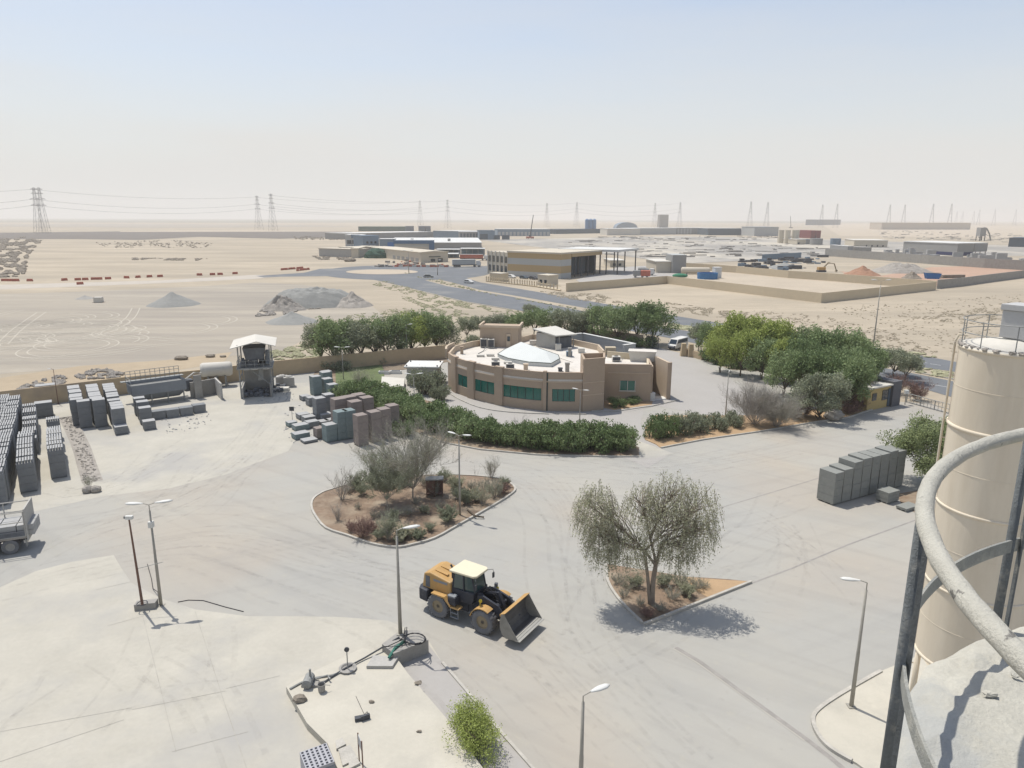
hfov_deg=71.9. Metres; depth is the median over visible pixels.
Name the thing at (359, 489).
twiggy shrub
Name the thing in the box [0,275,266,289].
dirt road
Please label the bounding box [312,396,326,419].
block stack
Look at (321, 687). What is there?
pump bucket
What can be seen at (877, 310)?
street lamp
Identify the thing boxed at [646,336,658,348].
sliding gate
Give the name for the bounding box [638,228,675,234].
pale hall
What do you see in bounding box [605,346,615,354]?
cream box
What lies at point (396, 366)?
yard edge soil
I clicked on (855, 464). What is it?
block stack
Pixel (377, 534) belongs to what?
twiggy shrub
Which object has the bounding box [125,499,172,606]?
street lamp
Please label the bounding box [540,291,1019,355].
dry scrub
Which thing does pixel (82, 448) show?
stone strip
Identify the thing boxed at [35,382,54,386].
block stack
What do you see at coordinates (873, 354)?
shade tree
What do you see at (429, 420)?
hedge bush
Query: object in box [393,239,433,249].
loading hall
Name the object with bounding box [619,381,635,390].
window
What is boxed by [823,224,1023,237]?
dusty flat
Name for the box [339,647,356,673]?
signal post
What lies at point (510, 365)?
air conditioner
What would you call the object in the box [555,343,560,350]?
plant box
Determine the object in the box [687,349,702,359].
gate wall
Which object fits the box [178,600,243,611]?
ground cable
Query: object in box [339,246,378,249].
wall block
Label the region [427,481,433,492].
door
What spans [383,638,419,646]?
tangled cable
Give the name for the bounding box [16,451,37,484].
block stack
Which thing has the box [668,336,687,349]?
van
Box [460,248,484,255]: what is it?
canopy
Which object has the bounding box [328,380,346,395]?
hedge bush
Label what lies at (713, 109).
sky
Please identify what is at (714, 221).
olive flat
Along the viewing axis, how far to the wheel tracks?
154.13 m
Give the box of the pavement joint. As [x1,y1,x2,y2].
[0,582,276,767]
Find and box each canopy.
[436,249,459,253]
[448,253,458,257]
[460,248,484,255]
[558,247,638,274]
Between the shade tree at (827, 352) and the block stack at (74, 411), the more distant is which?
the shade tree at (827, 352)
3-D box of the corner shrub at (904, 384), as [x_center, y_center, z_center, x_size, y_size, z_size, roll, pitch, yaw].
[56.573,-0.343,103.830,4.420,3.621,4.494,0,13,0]
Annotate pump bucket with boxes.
[317,682,329,692]
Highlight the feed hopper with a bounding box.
[120,365,202,404]
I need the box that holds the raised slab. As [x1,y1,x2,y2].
[286,648,481,767]
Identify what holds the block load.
on the tipper truck at (11, 542)
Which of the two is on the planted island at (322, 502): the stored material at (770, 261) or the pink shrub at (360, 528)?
the pink shrub at (360, 528)
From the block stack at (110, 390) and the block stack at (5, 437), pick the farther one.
the block stack at (110, 390)
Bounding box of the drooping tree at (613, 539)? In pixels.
[568,469,724,604]
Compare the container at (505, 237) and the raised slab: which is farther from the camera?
the container at (505, 237)
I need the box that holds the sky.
[0,0,1023,220]
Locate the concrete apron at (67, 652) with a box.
[0,555,439,767]
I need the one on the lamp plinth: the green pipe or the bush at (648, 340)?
the green pipe
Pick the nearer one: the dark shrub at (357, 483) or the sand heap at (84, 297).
the dark shrub at (357, 483)
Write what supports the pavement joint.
on the concrete apron at (67, 652)
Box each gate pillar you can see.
[680,343,686,355]
[687,344,693,356]
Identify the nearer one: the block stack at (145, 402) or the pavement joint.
the pavement joint
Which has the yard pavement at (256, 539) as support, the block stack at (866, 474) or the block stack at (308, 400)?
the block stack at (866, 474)
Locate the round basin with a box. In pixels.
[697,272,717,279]
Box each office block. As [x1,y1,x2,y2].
[345,234,365,245]
[487,250,507,272]
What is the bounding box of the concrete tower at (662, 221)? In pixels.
[657,215,668,227]
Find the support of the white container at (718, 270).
on the empty plot
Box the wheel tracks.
[0,308,237,361]
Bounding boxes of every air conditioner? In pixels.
[480,338,486,347]
[488,339,493,348]
[491,360,499,365]
[506,363,513,368]
[612,356,620,361]
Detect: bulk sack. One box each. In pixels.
[276,374,285,383]
[283,375,294,386]
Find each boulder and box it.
[82,485,91,493]
[90,485,101,492]
[823,409,844,420]
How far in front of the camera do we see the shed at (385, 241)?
573.24 m
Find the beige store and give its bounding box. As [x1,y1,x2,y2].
[777,238,805,243]
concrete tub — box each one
[152,408,165,419]
[165,407,179,417]
[178,405,192,415]
[191,402,205,413]
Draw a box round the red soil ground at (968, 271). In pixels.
[841,266,1020,285]
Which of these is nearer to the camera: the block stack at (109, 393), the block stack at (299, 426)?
the block stack at (299, 426)
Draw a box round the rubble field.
[0,236,41,277]
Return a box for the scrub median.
[405,272,953,377]
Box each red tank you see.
[799,230,814,237]
[814,230,820,237]
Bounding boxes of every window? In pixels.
[458,374,466,387]
[475,379,493,393]
[504,384,540,400]
[552,389,574,400]
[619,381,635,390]
[872,393,876,400]
[882,389,888,399]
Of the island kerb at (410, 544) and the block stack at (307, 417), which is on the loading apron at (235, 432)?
the block stack at (307, 417)
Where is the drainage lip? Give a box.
[673,648,804,740]
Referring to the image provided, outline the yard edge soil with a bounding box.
[314,359,446,374]
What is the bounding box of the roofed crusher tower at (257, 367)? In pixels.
[230,334,276,398]
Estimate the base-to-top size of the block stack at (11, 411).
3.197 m
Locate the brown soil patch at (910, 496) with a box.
[899,490,917,511]
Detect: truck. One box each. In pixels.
[0,497,33,553]
[452,259,480,266]
[460,254,486,260]
[633,270,650,277]
[638,267,654,274]
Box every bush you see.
[320,361,333,369]
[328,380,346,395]
[330,360,351,370]
[334,380,354,396]
[340,378,383,394]
[349,377,377,386]
[363,384,391,407]
[374,389,407,407]
[375,382,400,392]
[387,387,410,397]
[387,393,423,419]
[391,419,416,436]
[400,399,445,424]
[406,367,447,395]
[406,392,430,406]
[415,405,460,432]
[425,399,448,411]
[428,383,450,400]
[433,407,476,437]
[446,405,468,430]
[447,410,482,439]
[456,410,483,423]
[465,333,479,341]
[467,414,504,442]
[481,416,503,428]
[482,420,524,445]
[499,420,538,447]
[515,419,532,429]
[516,417,560,449]
[534,418,576,451]
[552,420,595,452]
[566,419,585,448]
[574,419,613,452]
[586,415,627,454]
[591,420,613,449]
[606,396,628,408]
[607,422,626,450]
[609,422,640,451]
[624,334,643,346]
[625,395,641,403]
[640,335,660,347]
[642,413,666,439]
[659,409,682,437]
[676,410,700,435]
[691,412,713,433]
[698,348,711,360]
[706,411,730,430]
[709,352,725,364]
[723,410,744,427]
[724,358,745,369]
[746,358,767,371]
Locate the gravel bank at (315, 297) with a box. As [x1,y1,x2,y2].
[263,286,348,308]
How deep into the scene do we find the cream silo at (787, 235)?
740.20 m
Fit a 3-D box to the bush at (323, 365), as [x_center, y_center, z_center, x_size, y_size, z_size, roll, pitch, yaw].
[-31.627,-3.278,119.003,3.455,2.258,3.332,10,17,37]
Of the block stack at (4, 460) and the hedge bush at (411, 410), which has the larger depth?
the hedge bush at (411, 410)
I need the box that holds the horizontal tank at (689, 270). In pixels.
[681,267,709,273]
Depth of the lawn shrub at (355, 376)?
102.20 m
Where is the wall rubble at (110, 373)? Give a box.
[15,368,123,389]
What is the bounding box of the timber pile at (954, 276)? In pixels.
[940,274,964,277]
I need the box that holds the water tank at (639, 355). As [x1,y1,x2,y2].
[628,349,656,361]
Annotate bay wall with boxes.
[189,378,215,397]
[214,377,222,399]
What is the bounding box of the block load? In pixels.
[0,513,39,534]
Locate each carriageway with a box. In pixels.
[378,280,952,396]
[443,278,955,371]
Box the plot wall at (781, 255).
[762,252,801,258]
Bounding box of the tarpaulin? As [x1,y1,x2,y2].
[364,248,385,257]
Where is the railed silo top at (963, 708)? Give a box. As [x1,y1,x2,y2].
[880,428,1023,767]
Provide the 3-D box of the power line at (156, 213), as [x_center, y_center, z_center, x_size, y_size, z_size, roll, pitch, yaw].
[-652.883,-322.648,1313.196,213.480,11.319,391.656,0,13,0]
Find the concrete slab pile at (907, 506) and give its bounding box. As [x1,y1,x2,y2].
[896,501,914,511]
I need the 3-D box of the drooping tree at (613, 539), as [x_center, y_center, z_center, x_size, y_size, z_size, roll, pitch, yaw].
[8.590,10.124,45.844,9.965,9.675,4.336,0,13,0]
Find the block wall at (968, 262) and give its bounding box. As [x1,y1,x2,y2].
[825,249,1023,269]
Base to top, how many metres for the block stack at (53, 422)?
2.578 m
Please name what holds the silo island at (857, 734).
on the yard pavement at (256, 539)
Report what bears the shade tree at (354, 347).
on the yard edge soil
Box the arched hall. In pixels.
[613,222,637,227]
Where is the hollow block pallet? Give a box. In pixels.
[300,743,335,767]
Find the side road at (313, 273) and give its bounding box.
[259,266,486,277]
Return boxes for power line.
[33,189,246,198]
[35,199,253,207]
[44,206,250,213]
[272,203,440,210]
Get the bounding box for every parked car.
[344,258,355,261]
[463,279,473,282]
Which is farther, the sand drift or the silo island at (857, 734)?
the sand drift
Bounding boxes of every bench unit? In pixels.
[378,370,389,373]
[390,370,401,373]
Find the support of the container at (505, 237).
on the desert ground at (53, 260)
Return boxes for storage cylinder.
[200,361,232,386]
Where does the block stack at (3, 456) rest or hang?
on the loading apron at (235, 432)
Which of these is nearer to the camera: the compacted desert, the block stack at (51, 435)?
the block stack at (51, 435)
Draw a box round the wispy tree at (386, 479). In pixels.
[351,445,429,505]
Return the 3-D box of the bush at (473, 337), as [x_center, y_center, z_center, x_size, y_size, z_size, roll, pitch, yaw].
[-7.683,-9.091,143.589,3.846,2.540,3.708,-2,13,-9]
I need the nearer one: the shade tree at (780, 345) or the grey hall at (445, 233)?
the shade tree at (780, 345)
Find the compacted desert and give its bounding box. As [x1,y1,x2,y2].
[0,282,382,373]
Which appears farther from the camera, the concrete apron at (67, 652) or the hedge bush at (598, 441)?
the hedge bush at (598, 441)
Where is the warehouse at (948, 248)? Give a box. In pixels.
[903,241,987,255]
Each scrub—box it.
[270,344,319,359]
[320,281,689,329]
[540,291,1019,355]
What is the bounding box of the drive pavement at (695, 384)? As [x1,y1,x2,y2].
[442,347,760,467]
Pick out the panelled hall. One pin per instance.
(686, 230)
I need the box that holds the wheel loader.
[419,560,543,642]
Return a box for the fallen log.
[467,509,483,517]
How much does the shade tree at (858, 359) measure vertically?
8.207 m
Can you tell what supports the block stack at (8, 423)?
on the loading apron at (235, 432)
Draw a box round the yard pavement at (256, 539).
[0,357,948,767]
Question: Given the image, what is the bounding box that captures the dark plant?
[550,229,599,233]
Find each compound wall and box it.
[566,276,936,302]
[686,263,936,285]
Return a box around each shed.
[318,247,368,256]
[350,246,366,257]
[358,226,405,230]
[379,238,395,246]
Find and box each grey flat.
[0,224,346,227]
[485,236,1023,262]
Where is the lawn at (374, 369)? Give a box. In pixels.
[335,365,383,383]
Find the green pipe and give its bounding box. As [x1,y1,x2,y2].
[388,641,404,658]
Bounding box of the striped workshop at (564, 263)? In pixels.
[507,248,601,278]
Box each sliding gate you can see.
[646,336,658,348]
[906,394,949,413]
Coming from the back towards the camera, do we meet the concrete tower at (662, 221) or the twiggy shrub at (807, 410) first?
the concrete tower at (662, 221)
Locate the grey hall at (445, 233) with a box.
[433,230,473,237]
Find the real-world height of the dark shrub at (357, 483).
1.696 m
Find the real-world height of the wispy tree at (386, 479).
5.849 m
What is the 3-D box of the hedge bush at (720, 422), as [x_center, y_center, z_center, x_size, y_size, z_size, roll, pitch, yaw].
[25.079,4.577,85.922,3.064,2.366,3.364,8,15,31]
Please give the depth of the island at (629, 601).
47.96 m
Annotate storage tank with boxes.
[810,238,822,244]
[830,238,840,244]
[853,246,871,250]
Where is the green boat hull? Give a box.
[672,273,687,276]
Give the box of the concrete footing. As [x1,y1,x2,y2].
[134,598,158,610]
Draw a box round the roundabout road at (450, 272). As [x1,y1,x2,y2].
[318,265,488,279]
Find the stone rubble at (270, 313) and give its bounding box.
[255,307,320,316]
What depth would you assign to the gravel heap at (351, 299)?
202.99 m
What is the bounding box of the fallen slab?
[273,386,289,391]
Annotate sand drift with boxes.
[0,352,231,390]
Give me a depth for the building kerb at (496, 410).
94.14 m
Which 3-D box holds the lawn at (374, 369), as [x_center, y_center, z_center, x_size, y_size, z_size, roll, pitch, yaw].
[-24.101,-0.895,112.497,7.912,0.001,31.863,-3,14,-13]
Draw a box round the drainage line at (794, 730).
[675,478,914,767]
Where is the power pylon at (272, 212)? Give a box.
[268,194,277,229]
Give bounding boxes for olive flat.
[0,218,479,222]
[596,220,919,222]
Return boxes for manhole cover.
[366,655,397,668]
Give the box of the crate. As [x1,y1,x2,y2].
[92,297,103,302]
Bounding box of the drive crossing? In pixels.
[636,441,673,457]
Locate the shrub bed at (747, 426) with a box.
[645,404,865,446]
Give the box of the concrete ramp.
[381,376,404,389]
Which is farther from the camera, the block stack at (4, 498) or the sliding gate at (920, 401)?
the sliding gate at (920, 401)
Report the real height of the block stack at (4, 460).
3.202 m
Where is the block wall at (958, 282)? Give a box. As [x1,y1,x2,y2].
[936,270,1023,288]
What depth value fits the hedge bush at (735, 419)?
86.72 m
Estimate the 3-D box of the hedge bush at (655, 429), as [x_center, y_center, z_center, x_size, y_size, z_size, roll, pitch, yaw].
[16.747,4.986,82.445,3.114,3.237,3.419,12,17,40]
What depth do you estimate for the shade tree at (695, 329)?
135.25 m
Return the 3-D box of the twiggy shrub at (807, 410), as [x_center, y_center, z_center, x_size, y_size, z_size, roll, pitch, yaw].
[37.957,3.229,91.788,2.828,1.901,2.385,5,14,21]
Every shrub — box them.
[326,463,357,499]
[342,363,374,382]
[343,519,358,530]
[346,469,365,487]
[348,513,377,537]
[353,484,367,495]
[353,502,360,508]
[361,470,377,485]
[364,518,378,530]
[369,509,382,518]
[370,525,389,539]
[374,505,404,539]
[386,507,400,518]
[393,523,412,538]
[393,529,405,541]
[401,504,414,515]
[408,527,426,538]
[410,496,420,503]
[416,503,429,513]
[419,471,434,485]
[424,522,435,530]
[425,483,439,494]
[432,499,445,508]
[435,468,452,480]
[436,502,458,522]
[442,686,507,767]
[445,474,466,488]
[450,486,463,497]
[453,486,477,503]
[467,480,481,490]
[470,484,492,503]
[470,487,481,500]
[479,476,491,490]
[480,452,499,477]
[484,475,504,497]
[496,480,510,493]
[499,475,510,486]
[611,572,624,584]
[618,587,630,597]
[619,574,636,589]
[625,575,644,586]
[636,597,645,605]
[639,605,654,616]
[652,599,667,612]
[656,572,676,586]
[663,584,683,599]
[664,567,692,587]
[676,579,695,597]
[689,575,709,589]
[698,578,710,589]
[800,406,813,414]
[841,400,865,413]
[852,398,870,406]
[880,367,911,389]
[904,376,934,399]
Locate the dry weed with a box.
[82,475,98,485]
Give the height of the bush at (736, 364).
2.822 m
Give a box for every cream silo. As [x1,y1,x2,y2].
[778,230,783,242]
[784,230,790,243]
[792,230,797,238]
[910,302,1023,691]
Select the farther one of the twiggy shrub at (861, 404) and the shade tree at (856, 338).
the shade tree at (856, 338)
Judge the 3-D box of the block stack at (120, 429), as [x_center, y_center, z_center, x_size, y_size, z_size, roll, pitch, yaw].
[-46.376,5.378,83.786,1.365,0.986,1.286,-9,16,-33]
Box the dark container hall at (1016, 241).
[1008,237,1023,246]
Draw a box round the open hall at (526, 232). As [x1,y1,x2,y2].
[495,229,549,235]
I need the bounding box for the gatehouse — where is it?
[537,274,558,285]
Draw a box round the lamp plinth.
[382,630,428,663]
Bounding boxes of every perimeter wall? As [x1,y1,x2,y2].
[0,343,462,405]
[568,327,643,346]
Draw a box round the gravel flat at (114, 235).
[0,231,338,239]
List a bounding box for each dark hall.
[697,228,740,234]
[805,219,840,224]
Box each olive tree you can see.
[785,370,853,419]
[876,409,947,477]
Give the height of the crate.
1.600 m
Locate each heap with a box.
[75,295,92,299]
[146,292,200,307]
[244,387,269,396]
[261,295,306,311]
[265,311,318,324]
[273,383,285,392]
[336,291,373,307]
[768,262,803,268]
[844,266,880,275]
[871,262,933,273]
[902,271,921,278]
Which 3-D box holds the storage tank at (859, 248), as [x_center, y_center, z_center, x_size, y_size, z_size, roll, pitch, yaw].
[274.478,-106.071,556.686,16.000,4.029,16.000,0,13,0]
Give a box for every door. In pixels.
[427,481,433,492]
[886,388,890,405]
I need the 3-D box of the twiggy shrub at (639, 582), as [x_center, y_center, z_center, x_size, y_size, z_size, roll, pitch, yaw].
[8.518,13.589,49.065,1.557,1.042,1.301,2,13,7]
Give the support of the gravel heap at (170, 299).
on the compacted desert
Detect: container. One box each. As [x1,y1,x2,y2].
[493,235,499,239]
[502,235,509,239]
[712,267,721,277]
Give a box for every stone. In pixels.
[174,355,187,359]
[205,354,214,357]
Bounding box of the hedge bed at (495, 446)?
[331,370,638,455]
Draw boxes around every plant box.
[530,340,535,344]
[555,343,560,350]
[578,348,584,352]
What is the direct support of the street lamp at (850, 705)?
on the silo island at (857, 734)
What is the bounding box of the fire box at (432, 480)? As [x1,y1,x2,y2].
[425,476,443,496]
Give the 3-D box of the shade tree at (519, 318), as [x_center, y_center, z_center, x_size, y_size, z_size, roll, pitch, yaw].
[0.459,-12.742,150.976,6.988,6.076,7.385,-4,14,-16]
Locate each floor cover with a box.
[335,738,345,750]
[338,744,357,766]
[349,758,359,767]
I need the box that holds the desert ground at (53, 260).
[0,218,1023,411]
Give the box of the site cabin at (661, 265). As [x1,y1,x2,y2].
[646,259,670,272]
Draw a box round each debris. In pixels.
[164,387,312,443]
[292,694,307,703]
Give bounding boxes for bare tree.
[346,409,467,497]
[718,371,804,423]
[751,383,807,427]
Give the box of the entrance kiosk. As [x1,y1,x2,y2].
[489,272,508,281]
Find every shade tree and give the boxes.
[299,321,330,355]
[309,315,351,355]
[327,321,367,355]
[342,317,380,352]
[358,315,395,351]
[369,315,409,350]
[380,312,417,348]
[395,310,438,347]
[408,308,446,346]
[421,311,454,344]
[433,319,462,344]
[456,317,478,339]
[470,315,493,330]
[486,312,510,323]
[501,310,528,328]
[521,303,539,311]
[522,306,547,333]
[532,306,565,326]
[546,306,585,332]
[569,309,594,332]
[582,303,612,335]
[593,302,638,337]
[623,299,652,333]
[634,299,681,336]
[687,321,711,350]
[694,321,720,348]
[701,320,741,349]
[703,334,742,372]
[717,310,764,341]
[725,327,762,375]
[741,335,777,378]
[742,314,779,349]
[753,317,801,342]
[762,346,805,394]
[763,336,797,381]
[779,328,808,340]
[781,334,827,373]
[781,348,825,383]
[795,323,833,342]
[797,346,840,380]
[807,328,849,350]
[808,352,861,400]
[823,352,878,404]
[824,343,855,357]
[830,325,875,350]
[838,345,880,383]
[846,338,891,372]
[850,344,887,381]
[881,347,912,375]
[891,352,924,381]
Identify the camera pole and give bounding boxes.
[123,515,161,605]
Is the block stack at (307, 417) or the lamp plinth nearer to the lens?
the lamp plinth
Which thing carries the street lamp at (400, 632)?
on the lamp plinth
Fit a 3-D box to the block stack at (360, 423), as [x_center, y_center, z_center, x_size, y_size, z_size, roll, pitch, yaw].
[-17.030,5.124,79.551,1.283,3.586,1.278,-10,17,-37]
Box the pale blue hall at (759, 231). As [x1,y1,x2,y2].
[741,227,778,235]
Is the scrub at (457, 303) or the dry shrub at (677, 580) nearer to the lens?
the dry shrub at (677, 580)
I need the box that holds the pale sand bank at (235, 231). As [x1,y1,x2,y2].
[120,230,351,231]
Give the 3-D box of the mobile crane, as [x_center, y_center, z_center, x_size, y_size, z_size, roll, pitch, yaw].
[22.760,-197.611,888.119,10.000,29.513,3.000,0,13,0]
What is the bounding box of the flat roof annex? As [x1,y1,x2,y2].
[571,333,635,359]
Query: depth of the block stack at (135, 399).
91.12 m
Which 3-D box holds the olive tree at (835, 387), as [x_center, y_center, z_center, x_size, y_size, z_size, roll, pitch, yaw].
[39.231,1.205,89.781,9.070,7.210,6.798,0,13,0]
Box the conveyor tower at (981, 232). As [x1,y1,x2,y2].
[975,227,990,240]
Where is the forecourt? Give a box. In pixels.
[577,266,677,281]
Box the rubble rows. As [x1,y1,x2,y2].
[96,236,348,260]
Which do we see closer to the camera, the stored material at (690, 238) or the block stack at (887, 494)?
the block stack at (887, 494)
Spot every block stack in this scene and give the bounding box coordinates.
[0,421,16,444]
[0,425,16,447]
[0,429,16,451]
[0,432,15,461]
[0,434,15,463]
[0,438,14,469]
[0,442,13,475]
[0,447,12,476]
[0,450,12,484]
[0,454,10,482]
[0,458,11,491]
[0,462,10,498]
[0,467,8,505]
[1,419,17,433]
[2,410,20,433]
[2,413,19,430]
[2,416,18,431]
[4,408,20,431]
[5,402,21,421]
[5,405,21,430]
[7,397,22,416]
[7,400,21,418]
[8,395,22,411]
[16,448,36,470]
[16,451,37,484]
[16,456,37,492]
[17,432,36,458]
[17,436,36,461]
[17,439,36,465]
[17,443,37,475]
[18,430,37,460]
[22,403,35,409]
[22,409,38,425]
[22,415,38,433]
[22,420,38,439]
[22,427,38,444]
[23,407,38,423]
[34,400,53,417]
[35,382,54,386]
[35,435,38,452]
[46,416,60,427]
[46,427,59,432]
[46,429,65,459]
[46,433,61,439]
[46,436,62,443]
[46,440,61,447]
[47,444,66,478]
[67,386,79,409]
[69,390,81,393]
[69,394,81,420]
[70,397,82,425]
[76,398,92,427]
[87,389,98,396]
[88,393,100,397]
[89,395,101,423]
[91,397,107,427]
[102,383,113,395]
[103,387,115,413]
[105,389,116,412]
[105,392,117,415]
[106,394,118,419]
[107,398,119,422]
[109,401,121,423]
[110,403,122,426]
[110,405,125,428]
[114,423,127,434]
[133,396,144,415]
[136,399,148,418]
[138,405,151,424]
[142,418,155,430]
[285,420,296,426]
[291,422,309,430]
[291,430,309,439]
[296,411,309,419]
[299,394,310,400]
[300,436,317,443]
[301,414,315,421]
[304,419,318,428]
[305,395,314,406]
[309,374,321,395]
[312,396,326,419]
[313,426,321,438]
[319,370,330,377]
[319,411,330,418]
[319,419,329,425]
[321,377,332,392]
[321,392,333,411]
[321,422,337,442]
[326,382,337,395]
[330,396,346,421]
[332,409,346,440]
[342,408,355,438]
[343,394,355,399]
[347,399,362,412]
[352,392,365,398]
[352,412,368,446]
[359,395,373,412]
[366,409,381,442]
[376,406,391,439]
[384,403,399,433]
[817,466,843,504]
[829,463,853,502]
[838,456,862,499]
[848,452,872,496]
[858,450,881,494]
[867,448,889,488]
[875,445,898,487]
[876,486,899,503]
[887,445,906,487]
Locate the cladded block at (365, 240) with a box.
[353,235,378,245]
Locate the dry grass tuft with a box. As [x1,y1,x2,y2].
[330,501,345,520]
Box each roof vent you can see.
[523,363,527,369]
[565,362,569,371]
[568,347,571,356]
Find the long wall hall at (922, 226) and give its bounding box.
[869,223,970,229]
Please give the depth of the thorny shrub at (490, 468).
69.29 m
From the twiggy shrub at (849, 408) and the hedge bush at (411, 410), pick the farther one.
the twiggy shrub at (849, 408)
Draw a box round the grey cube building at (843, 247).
[830,245,853,249]
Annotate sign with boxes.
[904,390,908,404]
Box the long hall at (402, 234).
[325,231,432,238]
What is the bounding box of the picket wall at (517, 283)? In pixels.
[486,276,560,290]
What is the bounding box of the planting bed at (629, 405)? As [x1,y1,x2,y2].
[604,400,652,409]
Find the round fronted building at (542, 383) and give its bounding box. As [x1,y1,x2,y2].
[445,321,671,411]
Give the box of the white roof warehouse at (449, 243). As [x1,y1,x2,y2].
[396,238,481,248]
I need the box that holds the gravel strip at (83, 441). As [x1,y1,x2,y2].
[59,417,102,482]
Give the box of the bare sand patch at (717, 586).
[687,577,746,596]
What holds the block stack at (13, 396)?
on the loading apron at (235, 432)
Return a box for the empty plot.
[682,271,885,292]
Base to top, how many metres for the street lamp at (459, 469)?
7.447 m
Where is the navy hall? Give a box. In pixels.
[477,230,494,239]
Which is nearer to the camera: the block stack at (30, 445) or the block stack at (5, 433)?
the block stack at (30, 445)
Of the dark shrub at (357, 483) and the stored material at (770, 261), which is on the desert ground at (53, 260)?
the stored material at (770, 261)
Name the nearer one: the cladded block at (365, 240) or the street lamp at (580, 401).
the street lamp at (580, 401)
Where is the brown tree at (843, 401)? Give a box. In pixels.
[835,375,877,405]
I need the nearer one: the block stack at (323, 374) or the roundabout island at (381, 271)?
the block stack at (323, 374)
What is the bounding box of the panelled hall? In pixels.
[667,227,698,233]
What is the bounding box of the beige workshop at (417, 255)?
[371,246,447,262]
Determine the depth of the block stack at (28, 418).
81.05 m
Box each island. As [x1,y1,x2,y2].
[313,475,513,544]
[346,269,417,273]
[608,564,740,621]
[815,658,927,767]
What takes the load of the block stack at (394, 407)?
on the yard pavement at (256, 539)
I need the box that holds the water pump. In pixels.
[301,668,330,688]
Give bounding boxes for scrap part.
[355,712,369,721]
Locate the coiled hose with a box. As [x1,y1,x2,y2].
[404,633,425,644]
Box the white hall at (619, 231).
[600,228,639,234]
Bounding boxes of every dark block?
[406,226,413,230]
[418,226,424,231]
[425,226,430,231]
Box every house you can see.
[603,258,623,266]
[843,376,902,409]
[844,239,888,246]
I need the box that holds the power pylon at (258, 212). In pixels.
[255,196,263,229]
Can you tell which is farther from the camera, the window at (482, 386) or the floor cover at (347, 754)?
the window at (482, 386)
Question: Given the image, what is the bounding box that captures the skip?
[924,272,941,278]
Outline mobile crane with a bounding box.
[526,215,533,238]
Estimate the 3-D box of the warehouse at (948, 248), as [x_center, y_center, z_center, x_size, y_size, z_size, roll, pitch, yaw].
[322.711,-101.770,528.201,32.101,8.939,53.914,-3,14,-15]
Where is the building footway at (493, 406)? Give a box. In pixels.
[449,391,679,413]
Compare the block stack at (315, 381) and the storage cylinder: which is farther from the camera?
the storage cylinder
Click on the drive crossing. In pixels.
(647, 450)
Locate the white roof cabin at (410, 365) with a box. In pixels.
[404,360,443,385]
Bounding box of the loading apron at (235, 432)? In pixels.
[0,383,320,511]
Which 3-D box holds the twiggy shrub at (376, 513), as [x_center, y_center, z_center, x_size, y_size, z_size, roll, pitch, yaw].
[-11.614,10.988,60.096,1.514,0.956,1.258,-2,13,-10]
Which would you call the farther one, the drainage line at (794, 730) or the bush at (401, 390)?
the bush at (401, 390)
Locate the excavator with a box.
[816,262,837,271]
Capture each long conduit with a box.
[289,670,343,689]
[324,637,399,681]
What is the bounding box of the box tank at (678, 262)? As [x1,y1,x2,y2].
[666,254,686,272]
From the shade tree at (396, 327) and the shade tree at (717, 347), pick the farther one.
the shade tree at (396, 327)
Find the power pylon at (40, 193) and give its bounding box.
[36,187,50,232]
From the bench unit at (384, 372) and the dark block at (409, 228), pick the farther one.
the dark block at (409, 228)
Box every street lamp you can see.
[47,368,60,403]
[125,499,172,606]
[396,524,419,635]
[448,431,470,514]
[573,388,588,420]
[579,683,609,767]
[725,370,729,411]
[840,577,867,708]
[871,279,891,343]
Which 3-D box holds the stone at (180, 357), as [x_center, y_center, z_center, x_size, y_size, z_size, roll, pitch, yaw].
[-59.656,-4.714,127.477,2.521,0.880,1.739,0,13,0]
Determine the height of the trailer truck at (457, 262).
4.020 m
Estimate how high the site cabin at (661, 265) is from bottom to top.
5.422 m
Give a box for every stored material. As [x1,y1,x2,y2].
[374,259,448,266]
[561,240,809,256]
[568,238,829,256]
[598,236,773,239]
[612,236,791,239]
[632,242,819,255]
[738,255,828,269]
[738,257,820,269]
[879,231,1021,240]
[882,232,1018,239]
[884,248,1023,259]
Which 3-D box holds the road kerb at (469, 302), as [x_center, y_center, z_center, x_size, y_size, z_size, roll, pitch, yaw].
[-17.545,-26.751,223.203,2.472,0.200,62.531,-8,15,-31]
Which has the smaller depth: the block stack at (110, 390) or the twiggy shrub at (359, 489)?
the twiggy shrub at (359, 489)
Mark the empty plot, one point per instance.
(820, 286)
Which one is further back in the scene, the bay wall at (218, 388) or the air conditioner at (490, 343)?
the air conditioner at (490, 343)
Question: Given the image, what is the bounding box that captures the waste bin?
[650,392,654,400]
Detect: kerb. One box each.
[310,474,515,547]
[418,290,511,309]
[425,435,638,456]
[441,661,534,767]
[449,393,548,413]
[554,413,585,414]
[592,399,678,411]
[605,563,751,625]
[660,409,872,447]
[811,669,882,762]
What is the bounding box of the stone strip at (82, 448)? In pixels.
[59,416,99,481]
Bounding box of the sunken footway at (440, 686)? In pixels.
[402,646,529,767]
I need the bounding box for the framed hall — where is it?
[458,231,477,237]
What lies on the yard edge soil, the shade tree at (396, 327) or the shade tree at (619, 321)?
the shade tree at (396, 327)
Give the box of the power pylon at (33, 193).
[31,188,45,232]
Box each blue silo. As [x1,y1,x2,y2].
[585,219,588,228]
[589,219,592,228]
[592,219,595,228]

